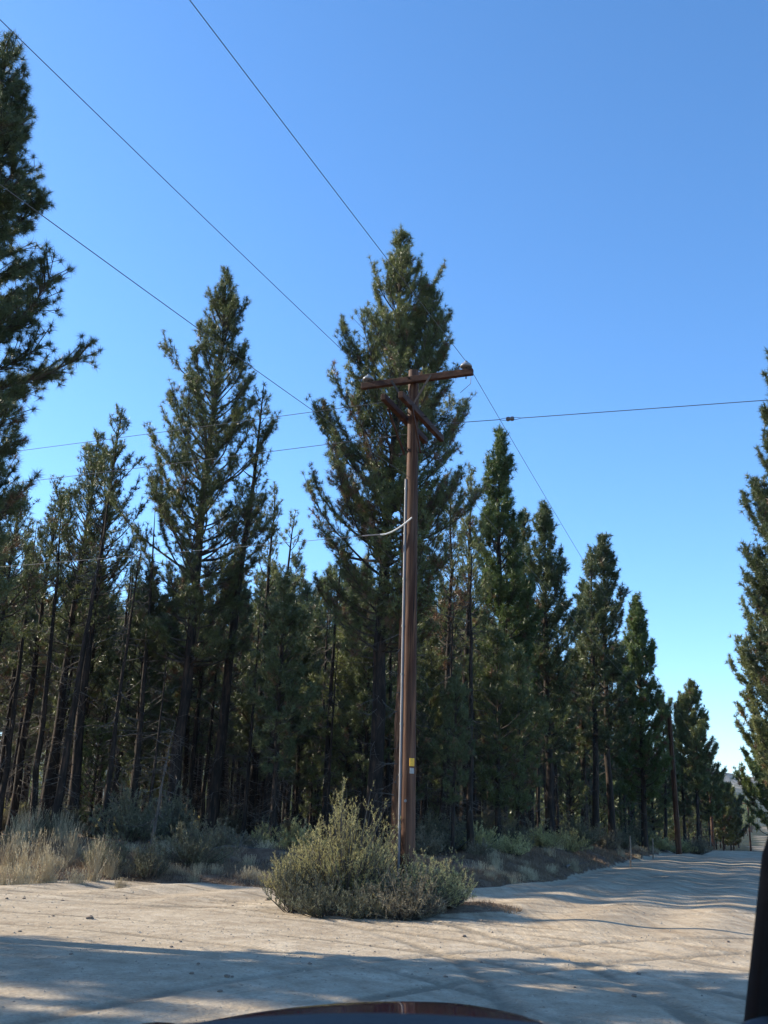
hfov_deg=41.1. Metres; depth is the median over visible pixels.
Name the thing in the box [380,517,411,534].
cable guard
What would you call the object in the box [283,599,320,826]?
pine tree
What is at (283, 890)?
sagebrush shrub
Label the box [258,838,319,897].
sagebrush shrub
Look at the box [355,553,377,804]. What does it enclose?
pine tree
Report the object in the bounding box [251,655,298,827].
dead tree
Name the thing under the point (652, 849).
fence post
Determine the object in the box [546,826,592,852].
sagebrush shrub
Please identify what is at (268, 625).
pine tree
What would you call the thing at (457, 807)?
dead tree
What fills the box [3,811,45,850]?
dry grass tuft
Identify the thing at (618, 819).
pine tree
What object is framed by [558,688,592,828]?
pine tree
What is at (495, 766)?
dead tree
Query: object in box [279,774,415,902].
sagebrush shrub
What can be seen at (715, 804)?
pine tree
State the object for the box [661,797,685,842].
pine tree
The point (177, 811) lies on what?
sagebrush shrub
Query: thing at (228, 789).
pine tree
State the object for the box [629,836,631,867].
fence post
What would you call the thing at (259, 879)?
dry grass tuft
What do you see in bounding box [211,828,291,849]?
fallen branch
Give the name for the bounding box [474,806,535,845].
sagebrush shrub
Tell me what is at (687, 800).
pine tree
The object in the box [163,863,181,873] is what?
dry grass tuft
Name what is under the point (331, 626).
pine tree
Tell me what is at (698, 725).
pine tree
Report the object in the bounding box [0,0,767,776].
sky
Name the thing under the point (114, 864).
dry grass tuft
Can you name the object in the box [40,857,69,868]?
dry grass tuft
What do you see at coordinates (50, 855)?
dry grass tuft
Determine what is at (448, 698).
pine tree
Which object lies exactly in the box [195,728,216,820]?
pine tree
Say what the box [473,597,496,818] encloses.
pine tree
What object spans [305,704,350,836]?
young pine
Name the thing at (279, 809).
dead tree
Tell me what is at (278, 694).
pine tree
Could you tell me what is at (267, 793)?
pine tree
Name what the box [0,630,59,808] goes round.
pine tree
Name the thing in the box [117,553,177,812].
dead tree
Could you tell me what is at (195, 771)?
dead tree
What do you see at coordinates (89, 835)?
sagebrush shrub
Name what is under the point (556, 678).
pine tree
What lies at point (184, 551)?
telephone wire
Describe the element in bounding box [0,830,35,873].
dry grass tuft
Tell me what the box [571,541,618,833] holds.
pine tree
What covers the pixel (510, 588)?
pine tree
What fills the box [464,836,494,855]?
sagebrush shrub
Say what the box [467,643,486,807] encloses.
dead tree
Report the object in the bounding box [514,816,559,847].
sagebrush shrub
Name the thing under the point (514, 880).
dry grass tuft
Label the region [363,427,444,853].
pine tree
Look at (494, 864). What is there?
dry grass tuft
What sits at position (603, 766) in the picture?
pine tree
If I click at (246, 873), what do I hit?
dry grass tuft
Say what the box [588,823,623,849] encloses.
sagebrush shrub
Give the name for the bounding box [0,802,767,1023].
ground
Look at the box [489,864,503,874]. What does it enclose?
dry grass tuft
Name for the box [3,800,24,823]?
sagebrush shrub
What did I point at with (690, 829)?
pine tree
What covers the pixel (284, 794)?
pine tree
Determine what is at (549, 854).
dry grass tuft
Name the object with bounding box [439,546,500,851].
dead tree
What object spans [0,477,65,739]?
pine tree
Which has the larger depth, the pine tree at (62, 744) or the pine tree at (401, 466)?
the pine tree at (62, 744)
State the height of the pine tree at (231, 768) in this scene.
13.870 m
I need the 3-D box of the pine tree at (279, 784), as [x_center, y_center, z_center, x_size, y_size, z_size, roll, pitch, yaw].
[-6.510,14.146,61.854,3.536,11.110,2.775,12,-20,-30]
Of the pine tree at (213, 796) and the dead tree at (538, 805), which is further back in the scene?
the dead tree at (538, 805)
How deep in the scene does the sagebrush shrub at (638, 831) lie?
59.02 m
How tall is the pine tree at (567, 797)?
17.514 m
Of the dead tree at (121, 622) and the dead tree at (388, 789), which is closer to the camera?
the dead tree at (388, 789)
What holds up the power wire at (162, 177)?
attached to the utility pole at (416, 435)
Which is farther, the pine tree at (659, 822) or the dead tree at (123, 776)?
the pine tree at (659, 822)
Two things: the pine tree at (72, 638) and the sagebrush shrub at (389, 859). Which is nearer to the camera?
the sagebrush shrub at (389, 859)
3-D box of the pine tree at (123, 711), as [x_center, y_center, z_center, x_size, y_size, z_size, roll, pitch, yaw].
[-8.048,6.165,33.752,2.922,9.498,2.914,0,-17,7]
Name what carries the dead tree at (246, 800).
on the ground at (176, 999)
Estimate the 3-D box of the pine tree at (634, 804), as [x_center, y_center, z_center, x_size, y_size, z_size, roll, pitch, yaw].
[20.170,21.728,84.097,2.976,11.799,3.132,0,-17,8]
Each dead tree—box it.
[0,524,57,834]
[0,570,55,814]
[4,504,80,834]
[6,665,36,806]
[15,654,60,810]
[24,481,139,830]
[24,619,97,812]
[36,587,92,816]
[37,694,59,811]
[62,680,74,810]
[74,531,167,840]
[82,603,128,823]
[82,619,117,813]
[83,597,128,820]
[84,554,134,802]
[88,515,186,823]
[89,557,142,812]
[93,596,143,838]
[110,692,131,808]
[111,619,137,811]
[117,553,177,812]
[131,645,180,843]
[146,661,188,812]
[158,624,178,805]
[182,617,238,833]
[184,645,216,814]
[185,692,202,808]
[198,653,251,828]
[215,614,270,842]
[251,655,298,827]
[257,750,267,828]
[277,769,291,834]
[281,766,305,820]
[282,609,340,842]
[293,700,321,831]
[295,573,362,836]
[308,653,356,850]
[316,698,333,836]
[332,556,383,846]
[368,593,397,847]
[382,662,395,835]
[382,774,392,821]
[386,619,431,834]
[419,603,483,851]
[435,700,477,824]
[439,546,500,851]
[439,590,489,824]
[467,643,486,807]
[476,725,485,820]
[477,623,519,841]
[525,710,544,829]
[526,711,544,831]
[528,738,545,828]
[535,735,545,816]
[540,720,571,833]
[542,718,569,831]
[542,719,569,834]
[576,746,600,815]
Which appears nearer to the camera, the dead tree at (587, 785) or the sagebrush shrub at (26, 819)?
the sagebrush shrub at (26, 819)
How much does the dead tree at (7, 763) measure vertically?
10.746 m
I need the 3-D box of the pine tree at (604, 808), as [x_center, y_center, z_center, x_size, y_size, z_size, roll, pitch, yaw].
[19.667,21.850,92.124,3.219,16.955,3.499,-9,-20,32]
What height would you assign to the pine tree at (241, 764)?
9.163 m
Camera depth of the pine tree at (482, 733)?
59.12 m
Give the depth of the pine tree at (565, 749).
56.81 m
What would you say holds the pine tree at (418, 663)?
on the ground at (176, 999)
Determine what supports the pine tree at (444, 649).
on the ground at (176, 999)
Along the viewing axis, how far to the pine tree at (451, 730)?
43.67 m
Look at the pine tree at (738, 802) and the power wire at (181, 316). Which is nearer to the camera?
the power wire at (181, 316)
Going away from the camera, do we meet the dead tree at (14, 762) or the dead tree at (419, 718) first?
the dead tree at (419, 718)
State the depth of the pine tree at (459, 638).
54.92 m
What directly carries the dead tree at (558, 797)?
on the ground at (176, 999)
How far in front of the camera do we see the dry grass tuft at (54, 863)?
23.48 m
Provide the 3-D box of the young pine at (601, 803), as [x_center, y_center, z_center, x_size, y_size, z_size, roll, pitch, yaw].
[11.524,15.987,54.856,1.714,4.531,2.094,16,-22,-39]
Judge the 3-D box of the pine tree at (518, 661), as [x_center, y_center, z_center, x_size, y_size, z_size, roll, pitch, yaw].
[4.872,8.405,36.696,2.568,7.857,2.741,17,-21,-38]
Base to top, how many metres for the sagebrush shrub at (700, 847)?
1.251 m
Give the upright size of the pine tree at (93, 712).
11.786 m
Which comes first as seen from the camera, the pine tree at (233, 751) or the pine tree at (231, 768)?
the pine tree at (233, 751)
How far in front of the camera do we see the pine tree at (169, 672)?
42.35 m
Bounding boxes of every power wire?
[0,19,364,371]
[0,184,409,477]
[189,0,465,360]
[379,388,635,687]
[474,375,677,709]
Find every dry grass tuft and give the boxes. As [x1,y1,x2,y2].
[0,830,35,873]
[0,866,27,884]
[1,862,45,884]
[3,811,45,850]
[4,841,41,877]
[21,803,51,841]
[23,844,66,882]
[27,827,60,865]
[29,868,57,883]
[37,854,70,869]
[39,851,65,866]
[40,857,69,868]
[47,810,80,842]
[52,829,89,866]
[60,821,94,853]
[62,867,93,884]
[72,846,87,855]
[80,837,113,881]
[83,834,116,870]
[93,859,128,876]
[104,850,119,877]
[105,868,120,878]
[111,877,130,888]
[112,859,129,871]
[120,842,145,855]
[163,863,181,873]
[175,866,188,874]
[181,871,201,882]
[185,862,207,874]
[191,858,207,871]
[205,863,224,876]
[235,865,261,878]
[238,854,259,865]
[250,869,272,882]
[252,840,275,847]
[465,860,486,870]
[482,852,510,864]
[485,858,504,868]
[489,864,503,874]
[499,872,523,883]
[516,867,528,876]
[524,868,541,880]
[541,846,559,856]
[552,839,567,849]
[561,858,582,871]
[616,849,626,857]
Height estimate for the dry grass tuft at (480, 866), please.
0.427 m
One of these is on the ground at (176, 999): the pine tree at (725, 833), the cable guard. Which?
the pine tree at (725, 833)
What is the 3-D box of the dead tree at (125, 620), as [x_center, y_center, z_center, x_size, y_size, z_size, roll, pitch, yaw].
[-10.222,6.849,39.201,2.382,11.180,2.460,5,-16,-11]
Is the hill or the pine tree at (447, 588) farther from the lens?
the hill
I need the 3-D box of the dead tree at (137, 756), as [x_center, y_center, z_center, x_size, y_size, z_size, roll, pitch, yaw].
[-7.631,5.207,32.658,2.729,11.046,2.055,-9,-18,32]
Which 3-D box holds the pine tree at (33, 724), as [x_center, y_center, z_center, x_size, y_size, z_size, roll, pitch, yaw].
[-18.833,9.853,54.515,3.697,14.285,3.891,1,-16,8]
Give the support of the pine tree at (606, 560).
on the ground at (176, 999)
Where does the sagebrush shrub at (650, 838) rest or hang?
on the ground at (176, 999)
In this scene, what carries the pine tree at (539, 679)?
on the ground at (176, 999)
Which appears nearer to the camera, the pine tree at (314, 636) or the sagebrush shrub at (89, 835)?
the sagebrush shrub at (89, 835)
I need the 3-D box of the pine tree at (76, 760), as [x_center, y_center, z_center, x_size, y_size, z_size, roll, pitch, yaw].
[-9.695,3.425,34.609,3.870,15.311,3.292,2,-17,0]
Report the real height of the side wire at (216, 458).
0.528 m
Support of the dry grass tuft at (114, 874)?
on the ground at (176, 999)
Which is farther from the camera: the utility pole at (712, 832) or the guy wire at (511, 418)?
the utility pole at (712, 832)
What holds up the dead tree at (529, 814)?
on the ground at (176, 999)
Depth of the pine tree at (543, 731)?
77.95 m
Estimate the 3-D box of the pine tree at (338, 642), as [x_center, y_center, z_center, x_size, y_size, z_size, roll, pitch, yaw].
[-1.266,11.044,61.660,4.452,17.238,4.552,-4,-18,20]
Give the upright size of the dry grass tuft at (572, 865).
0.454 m
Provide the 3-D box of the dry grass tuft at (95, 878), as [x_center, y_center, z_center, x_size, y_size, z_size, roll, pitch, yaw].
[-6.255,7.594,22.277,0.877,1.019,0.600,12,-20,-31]
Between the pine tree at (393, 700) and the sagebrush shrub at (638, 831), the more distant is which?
the sagebrush shrub at (638, 831)
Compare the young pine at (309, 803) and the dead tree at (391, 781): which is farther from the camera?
the dead tree at (391, 781)
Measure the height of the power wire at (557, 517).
2.145 m
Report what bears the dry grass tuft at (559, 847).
on the ground at (176, 999)
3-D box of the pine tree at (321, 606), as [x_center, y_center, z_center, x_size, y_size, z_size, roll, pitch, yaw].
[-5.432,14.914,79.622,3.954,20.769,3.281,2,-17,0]
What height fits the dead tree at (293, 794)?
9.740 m
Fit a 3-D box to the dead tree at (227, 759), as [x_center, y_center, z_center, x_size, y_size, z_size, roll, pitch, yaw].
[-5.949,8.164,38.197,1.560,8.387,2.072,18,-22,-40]
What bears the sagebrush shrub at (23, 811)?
on the ground at (176, 999)
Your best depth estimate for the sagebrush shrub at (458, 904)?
17.66 m
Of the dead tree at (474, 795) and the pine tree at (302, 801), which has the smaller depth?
the dead tree at (474, 795)
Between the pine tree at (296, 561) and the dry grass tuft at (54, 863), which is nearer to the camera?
the dry grass tuft at (54, 863)
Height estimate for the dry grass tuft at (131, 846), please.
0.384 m
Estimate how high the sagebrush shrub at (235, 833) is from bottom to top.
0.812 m
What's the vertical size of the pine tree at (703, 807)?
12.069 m
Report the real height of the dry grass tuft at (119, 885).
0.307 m
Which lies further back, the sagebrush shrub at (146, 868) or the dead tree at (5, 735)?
the dead tree at (5, 735)
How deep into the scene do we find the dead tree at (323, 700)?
38.04 m
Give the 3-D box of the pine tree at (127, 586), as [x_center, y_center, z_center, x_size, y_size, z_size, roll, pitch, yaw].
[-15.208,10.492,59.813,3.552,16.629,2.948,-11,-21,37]
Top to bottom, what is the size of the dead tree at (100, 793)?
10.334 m
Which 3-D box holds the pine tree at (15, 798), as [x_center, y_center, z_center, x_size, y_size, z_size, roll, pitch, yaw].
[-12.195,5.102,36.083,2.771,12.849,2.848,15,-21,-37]
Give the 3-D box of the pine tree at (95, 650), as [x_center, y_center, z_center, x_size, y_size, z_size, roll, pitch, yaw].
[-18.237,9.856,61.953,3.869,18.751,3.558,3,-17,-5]
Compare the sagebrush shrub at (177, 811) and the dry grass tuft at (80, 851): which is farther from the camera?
the sagebrush shrub at (177, 811)
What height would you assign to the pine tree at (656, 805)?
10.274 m
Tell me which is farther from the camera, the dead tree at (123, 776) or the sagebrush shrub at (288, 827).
the dead tree at (123, 776)
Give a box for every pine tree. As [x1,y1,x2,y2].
[0,28,104,603]
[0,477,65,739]
[0,530,24,683]
[0,539,42,755]
[0,585,31,742]
[0,590,53,805]
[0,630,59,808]
[0,689,58,806]
[1,485,92,832]
[1,568,62,797]
[14,427,135,834]
[23,695,53,809]
[24,596,60,802]
[28,546,109,794]
[40,567,105,809]
[42,571,72,790]
[47,403,155,835]
[48,690,97,796]
[53,528,112,797]
[55,563,130,832]
[62,580,120,803]
[82,610,139,803]
[82,740,91,807]
[84,636,137,789]
[102,264,281,826]
[102,563,182,835]
[107,556,143,772]
[117,647,145,805]
[118,647,194,812]
[123,657,167,811]
[129,581,184,805]
[152,634,194,810]
[157,614,220,814]
[163,577,226,834]
[168,556,209,773]
[181,647,215,800]
[181,730,215,819]
[188,662,218,821]
[192,598,257,813]
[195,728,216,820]
[197,382,279,839]
[200,662,229,812]
[203,546,258,814]
[214,702,234,810]
[215,733,241,797]
[225,638,254,819]
[226,592,263,831]
[226,774,230,807]
[229,588,254,817]
[230,632,272,814]
[234,653,261,821]
[235,561,305,779]
[237,576,278,828]
[238,569,326,841]
[241,481,293,838]
[249,619,315,830]
[250,509,306,830]
[268,667,295,816]
[276,551,321,818]
[280,640,320,832]
[281,578,325,820]
[281,758,291,824]
[281,759,292,824]
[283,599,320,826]
[287,628,326,831]
[292,604,338,832]
[292,659,328,836]
[298,617,396,828]
[300,561,346,812]
[301,223,487,849]
[315,574,331,628]
[328,562,388,811]
[328,563,388,824]
[328,615,396,850]
[331,582,350,828]
[337,598,372,833]
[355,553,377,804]
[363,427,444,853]
[366,586,396,792]
[382,565,397,820]
[382,620,397,837]
[388,618,437,817]
[390,665,439,848]
[416,595,443,822]
[416,631,451,831]
[417,604,432,820]
[420,581,475,820]
[421,495,477,825]
[427,591,467,813]
[427,662,479,855]
[433,674,468,778]
[435,461,494,832]
[436,598,480,818]
[456,623,541,846]
[457,422,545,834]
[467,629,494,817]
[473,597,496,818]
[481,642,556,847]
[492,506,552,833]
[508,498,588,837]
[526,664,554,829]
[534,641,544,830]
[535,647,559,826]
[552,695,565,833]
[552,712,590,828]
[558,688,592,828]
[559,576,610,829]
[560,693,578,821]
[563,669,575,829]
[565,531,638,851]
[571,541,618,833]
[574,750,603,829]
[578,742,618,822]
[596,687,616,833]
[601,750,636,831]
[602,591,673,850]
[603,638,648,834]
[610,732,638,832]
[613,732,640,830]
[626,771,660,832]
[629,770,673,836]
[650,690,681,844]
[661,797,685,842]
[667,714,699,843]
[672,787,695,841]
[673,678,719,845]
[680,790,695,842]
[686,803,708,848]
[688,781,707,849]
[689,821,708,838]
[690,752,727,848]
[705,774,737,850]
[719,792,749,850]
[724,575,767,801]
[732,720,767,834]
[734,346,767,711]
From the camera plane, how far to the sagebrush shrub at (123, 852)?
23.85 m
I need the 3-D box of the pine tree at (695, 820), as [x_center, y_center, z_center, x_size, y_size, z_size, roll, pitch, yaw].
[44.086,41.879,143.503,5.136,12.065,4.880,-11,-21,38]
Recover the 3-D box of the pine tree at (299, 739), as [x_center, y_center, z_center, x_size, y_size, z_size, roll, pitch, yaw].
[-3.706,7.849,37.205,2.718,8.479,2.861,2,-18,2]
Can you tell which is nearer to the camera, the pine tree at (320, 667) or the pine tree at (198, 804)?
the pine tree at (320, 667)
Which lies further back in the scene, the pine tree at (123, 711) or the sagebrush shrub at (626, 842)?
the sagebrush shrub at (626, 842)
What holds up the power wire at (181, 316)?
attached to the utility pole at (416, 435)
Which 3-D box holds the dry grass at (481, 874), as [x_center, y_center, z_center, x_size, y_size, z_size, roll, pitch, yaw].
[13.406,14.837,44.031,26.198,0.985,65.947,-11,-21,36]
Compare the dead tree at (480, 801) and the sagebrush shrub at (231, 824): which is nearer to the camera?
the sagebrush shrub at (231, 824)
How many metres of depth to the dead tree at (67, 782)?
49.05 m
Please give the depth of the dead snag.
26.51 m
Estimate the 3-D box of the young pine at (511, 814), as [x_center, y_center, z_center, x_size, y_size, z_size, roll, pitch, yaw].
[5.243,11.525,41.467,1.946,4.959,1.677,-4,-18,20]
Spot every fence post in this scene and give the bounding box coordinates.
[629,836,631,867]
[652,838,653,858]
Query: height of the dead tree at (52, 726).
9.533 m
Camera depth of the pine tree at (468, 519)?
38.75 m
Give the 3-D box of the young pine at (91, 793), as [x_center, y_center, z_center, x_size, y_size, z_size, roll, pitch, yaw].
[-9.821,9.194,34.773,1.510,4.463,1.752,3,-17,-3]
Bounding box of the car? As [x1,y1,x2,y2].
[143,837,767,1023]
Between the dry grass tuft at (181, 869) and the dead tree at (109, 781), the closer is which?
the dry grass tuft at (181, 869)
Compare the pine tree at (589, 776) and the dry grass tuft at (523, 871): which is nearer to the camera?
the dry grass tuft at (523, 871)
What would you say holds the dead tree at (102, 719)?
on the ground at (176, 999)
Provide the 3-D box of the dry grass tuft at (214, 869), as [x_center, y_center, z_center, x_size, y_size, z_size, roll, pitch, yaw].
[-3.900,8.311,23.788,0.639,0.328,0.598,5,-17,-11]
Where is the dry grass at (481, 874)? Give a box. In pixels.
[0,837,673,913]
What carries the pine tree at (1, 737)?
on the ground at (176, 999)
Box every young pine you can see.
[79,717,115,824]
[280,700,338,836]
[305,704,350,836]
[418,743,459,827]
[492,741,535,833]
[555,747,588,832]
[588,772,616,834]
[613,781,639,835]
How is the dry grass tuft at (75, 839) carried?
on the ground at (176, 999)
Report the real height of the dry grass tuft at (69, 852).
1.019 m
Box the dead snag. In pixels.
[125,723,193,846]
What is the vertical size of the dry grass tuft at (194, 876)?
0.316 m
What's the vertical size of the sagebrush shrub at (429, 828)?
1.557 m
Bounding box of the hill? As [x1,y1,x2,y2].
[39,747,767,825]
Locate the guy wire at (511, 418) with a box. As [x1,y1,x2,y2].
[430,400,766,424]
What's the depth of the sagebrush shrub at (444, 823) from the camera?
32.44 m
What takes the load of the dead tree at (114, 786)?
on the ground at (176, 999)
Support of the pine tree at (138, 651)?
on the ground at (176, 999)
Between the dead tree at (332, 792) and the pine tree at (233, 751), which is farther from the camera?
the pine tree at (233, 751)
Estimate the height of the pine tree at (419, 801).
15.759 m
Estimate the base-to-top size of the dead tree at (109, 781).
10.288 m
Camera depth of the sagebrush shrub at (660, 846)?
58.78 m
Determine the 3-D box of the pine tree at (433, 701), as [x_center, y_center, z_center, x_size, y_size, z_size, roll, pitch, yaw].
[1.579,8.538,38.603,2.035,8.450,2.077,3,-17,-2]
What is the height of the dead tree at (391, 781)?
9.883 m
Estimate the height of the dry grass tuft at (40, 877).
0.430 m
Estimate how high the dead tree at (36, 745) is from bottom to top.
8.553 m
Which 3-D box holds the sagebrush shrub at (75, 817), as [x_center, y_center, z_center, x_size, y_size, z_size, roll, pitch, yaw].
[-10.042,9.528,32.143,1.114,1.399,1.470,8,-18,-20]
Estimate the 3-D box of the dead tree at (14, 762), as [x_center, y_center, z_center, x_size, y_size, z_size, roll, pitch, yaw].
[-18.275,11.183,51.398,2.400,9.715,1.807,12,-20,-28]
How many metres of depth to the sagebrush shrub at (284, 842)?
29.51 m
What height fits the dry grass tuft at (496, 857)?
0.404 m
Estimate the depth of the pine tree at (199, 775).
50.85 m
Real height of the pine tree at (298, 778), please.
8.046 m
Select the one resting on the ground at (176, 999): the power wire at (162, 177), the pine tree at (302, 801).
the pine tree at (302, 801)
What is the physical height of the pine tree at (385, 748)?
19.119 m
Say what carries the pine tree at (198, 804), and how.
on the ground at (176, 999)
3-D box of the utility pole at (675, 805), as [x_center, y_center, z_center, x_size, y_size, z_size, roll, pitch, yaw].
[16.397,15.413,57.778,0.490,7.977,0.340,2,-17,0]
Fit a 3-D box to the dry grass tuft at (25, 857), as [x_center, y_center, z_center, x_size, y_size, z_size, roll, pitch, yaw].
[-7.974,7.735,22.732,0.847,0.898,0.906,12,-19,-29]
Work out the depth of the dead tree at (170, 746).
41.24 m
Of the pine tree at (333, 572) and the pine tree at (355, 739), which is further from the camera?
the pine tree at (333, 572)
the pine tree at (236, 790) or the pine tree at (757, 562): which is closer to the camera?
the pine tree at (757, 562)
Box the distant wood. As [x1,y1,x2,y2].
[22,749,758,849]
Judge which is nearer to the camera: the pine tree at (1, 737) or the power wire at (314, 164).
the power wire at (314, 164)
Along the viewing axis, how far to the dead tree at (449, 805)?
32.81 m
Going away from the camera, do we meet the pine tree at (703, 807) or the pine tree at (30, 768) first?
the pine tree at (30, 768)
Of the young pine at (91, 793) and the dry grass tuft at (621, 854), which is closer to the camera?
the young pine at (91, 793)
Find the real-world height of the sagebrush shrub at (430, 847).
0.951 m
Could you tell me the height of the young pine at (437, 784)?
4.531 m
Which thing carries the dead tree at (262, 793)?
on the ground at (176, 999)
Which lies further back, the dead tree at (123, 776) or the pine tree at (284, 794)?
the pine tree at (284, 794)
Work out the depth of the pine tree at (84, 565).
51.30 m
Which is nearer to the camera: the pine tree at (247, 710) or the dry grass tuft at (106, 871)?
the dry grass tuft at (106, 871)
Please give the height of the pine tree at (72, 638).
14.800 m
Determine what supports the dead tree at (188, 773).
on the ground at (176, 999)
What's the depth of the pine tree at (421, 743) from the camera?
32.48 m
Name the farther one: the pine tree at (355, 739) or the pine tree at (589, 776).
the pine tree at (589, 776)
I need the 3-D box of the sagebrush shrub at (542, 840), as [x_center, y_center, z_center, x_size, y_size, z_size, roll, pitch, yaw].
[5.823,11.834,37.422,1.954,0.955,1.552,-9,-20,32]
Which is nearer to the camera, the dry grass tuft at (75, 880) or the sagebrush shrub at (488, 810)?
the dry grass tuft at (75, 880)
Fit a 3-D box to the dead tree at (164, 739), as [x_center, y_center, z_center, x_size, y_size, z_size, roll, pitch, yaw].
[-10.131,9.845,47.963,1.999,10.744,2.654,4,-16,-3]
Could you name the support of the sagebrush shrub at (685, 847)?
on the ground at (176, 999)
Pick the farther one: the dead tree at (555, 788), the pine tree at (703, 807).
the pine tree at (703, 807)
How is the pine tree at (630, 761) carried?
on the ground at (176, 999)
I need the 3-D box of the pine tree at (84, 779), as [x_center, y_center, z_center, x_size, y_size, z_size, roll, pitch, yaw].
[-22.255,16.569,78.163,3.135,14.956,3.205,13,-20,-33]
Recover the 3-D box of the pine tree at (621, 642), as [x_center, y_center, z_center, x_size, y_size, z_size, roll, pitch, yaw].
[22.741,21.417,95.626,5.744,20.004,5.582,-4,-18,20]
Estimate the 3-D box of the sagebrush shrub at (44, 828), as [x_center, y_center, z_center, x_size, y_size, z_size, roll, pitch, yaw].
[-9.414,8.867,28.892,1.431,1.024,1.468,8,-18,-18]
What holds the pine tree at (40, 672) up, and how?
on the ground at (176, 999)
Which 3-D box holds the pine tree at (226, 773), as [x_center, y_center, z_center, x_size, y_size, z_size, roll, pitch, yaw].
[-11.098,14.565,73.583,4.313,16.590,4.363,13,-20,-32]
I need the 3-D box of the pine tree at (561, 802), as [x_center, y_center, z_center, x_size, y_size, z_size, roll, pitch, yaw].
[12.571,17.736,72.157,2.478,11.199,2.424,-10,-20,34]
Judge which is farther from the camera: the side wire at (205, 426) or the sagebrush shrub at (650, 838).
the sagebrush shrub at (650, 838)
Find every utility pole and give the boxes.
[361,361,473,883]
[667,714,681,853]
[709,772,718,849]
[743,800,751,850]
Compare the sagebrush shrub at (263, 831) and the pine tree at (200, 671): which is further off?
the pine tree at (200, 671)
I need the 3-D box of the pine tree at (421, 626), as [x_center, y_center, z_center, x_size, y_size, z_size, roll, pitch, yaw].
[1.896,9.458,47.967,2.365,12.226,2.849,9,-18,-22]
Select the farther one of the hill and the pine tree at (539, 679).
the hill
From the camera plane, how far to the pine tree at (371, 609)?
43.65 m
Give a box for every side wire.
[9,434,406,483]
[21,402,382,450]
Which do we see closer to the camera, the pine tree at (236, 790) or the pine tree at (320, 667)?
the pine tree at (320, 667)
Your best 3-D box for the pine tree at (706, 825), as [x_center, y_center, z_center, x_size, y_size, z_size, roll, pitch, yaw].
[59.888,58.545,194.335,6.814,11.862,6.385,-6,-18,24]
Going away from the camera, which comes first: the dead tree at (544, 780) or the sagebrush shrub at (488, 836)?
the sagebrush shrub at (488, 836)
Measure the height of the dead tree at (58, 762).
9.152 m
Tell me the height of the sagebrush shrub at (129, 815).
2.015 m
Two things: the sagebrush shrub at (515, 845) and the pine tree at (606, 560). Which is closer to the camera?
the sagebrush shrub at (515, 845)
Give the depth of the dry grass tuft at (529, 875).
28.03 m
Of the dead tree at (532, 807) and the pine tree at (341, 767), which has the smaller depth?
the pine tree at (341, 767)
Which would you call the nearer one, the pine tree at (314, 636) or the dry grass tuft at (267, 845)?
the dry grass tuft at (267, 845)
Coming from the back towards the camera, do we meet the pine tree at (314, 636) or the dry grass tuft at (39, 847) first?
the pine tree at (314, 636)
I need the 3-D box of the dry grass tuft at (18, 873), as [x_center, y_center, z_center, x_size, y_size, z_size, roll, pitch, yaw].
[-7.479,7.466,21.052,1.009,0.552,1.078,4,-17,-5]
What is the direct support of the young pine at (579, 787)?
on the ground at (176, 999)
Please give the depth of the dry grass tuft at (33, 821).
28.82 m
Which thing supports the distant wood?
on the ground at (176, 999)
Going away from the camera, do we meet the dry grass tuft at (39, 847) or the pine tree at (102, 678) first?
the dry grass tuft at (39, 847)
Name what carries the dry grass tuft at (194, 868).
on the ground at (176, 999)
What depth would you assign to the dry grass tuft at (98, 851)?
23.66 m
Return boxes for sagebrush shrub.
[0,815,29,847]
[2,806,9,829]
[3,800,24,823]
[17,810,49,832]
[18,799,38,823]
[26,809,74,840]
[46,795,81,836]
[73,779,187,844]
[77,816,106,837]
[80,828,130,868]
[81,795,97,827]
[126,831,171,879]
[144,780,200,843]
[147,814,239,866]
[184,814,240,849]
[195,798,256,836]
[221,823,248,844]
[236,831,267,847]
[247,817,326,851]
[249,814,280,845]
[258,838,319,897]
[259,840,326,912]
[277,867,366,917]
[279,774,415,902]
[279,815,292,834]
[325,878,399,918]
[332,836,425,888]
[350,845,476,909]
[356,859,456,920]
[415,805,476,852]
[415,825,449,855]
[420,848,476,908]
[430,810,473,848]
[455,820,506,850]
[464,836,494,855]
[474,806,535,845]
[476,802,494,831]
[494,831,532,855]
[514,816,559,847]
[522,825,570,847]
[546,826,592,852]
[558,810,605,847]
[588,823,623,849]
[607,823,643,849]
[618,818,665,846]
[631,830,662,846]
[650,834,673,850]
[666,837,697,852]
[681,834,713,854]
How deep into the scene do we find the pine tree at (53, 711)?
83.68 m
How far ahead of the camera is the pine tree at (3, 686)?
48.77 m
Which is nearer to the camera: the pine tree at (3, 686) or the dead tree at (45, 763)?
the pine tree at (3, 686)
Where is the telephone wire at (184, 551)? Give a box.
[4,536,358,566]
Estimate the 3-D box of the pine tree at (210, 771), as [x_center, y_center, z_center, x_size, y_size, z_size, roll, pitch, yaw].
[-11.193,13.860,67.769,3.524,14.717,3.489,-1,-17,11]
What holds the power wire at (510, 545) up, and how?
attached to the utility pole at (416, 435)
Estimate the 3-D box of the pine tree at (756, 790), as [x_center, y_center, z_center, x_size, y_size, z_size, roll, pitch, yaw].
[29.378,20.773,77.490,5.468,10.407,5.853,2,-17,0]
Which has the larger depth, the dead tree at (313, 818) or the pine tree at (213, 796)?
the dead tree at (313, 818)
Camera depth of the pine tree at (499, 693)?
34.99 m

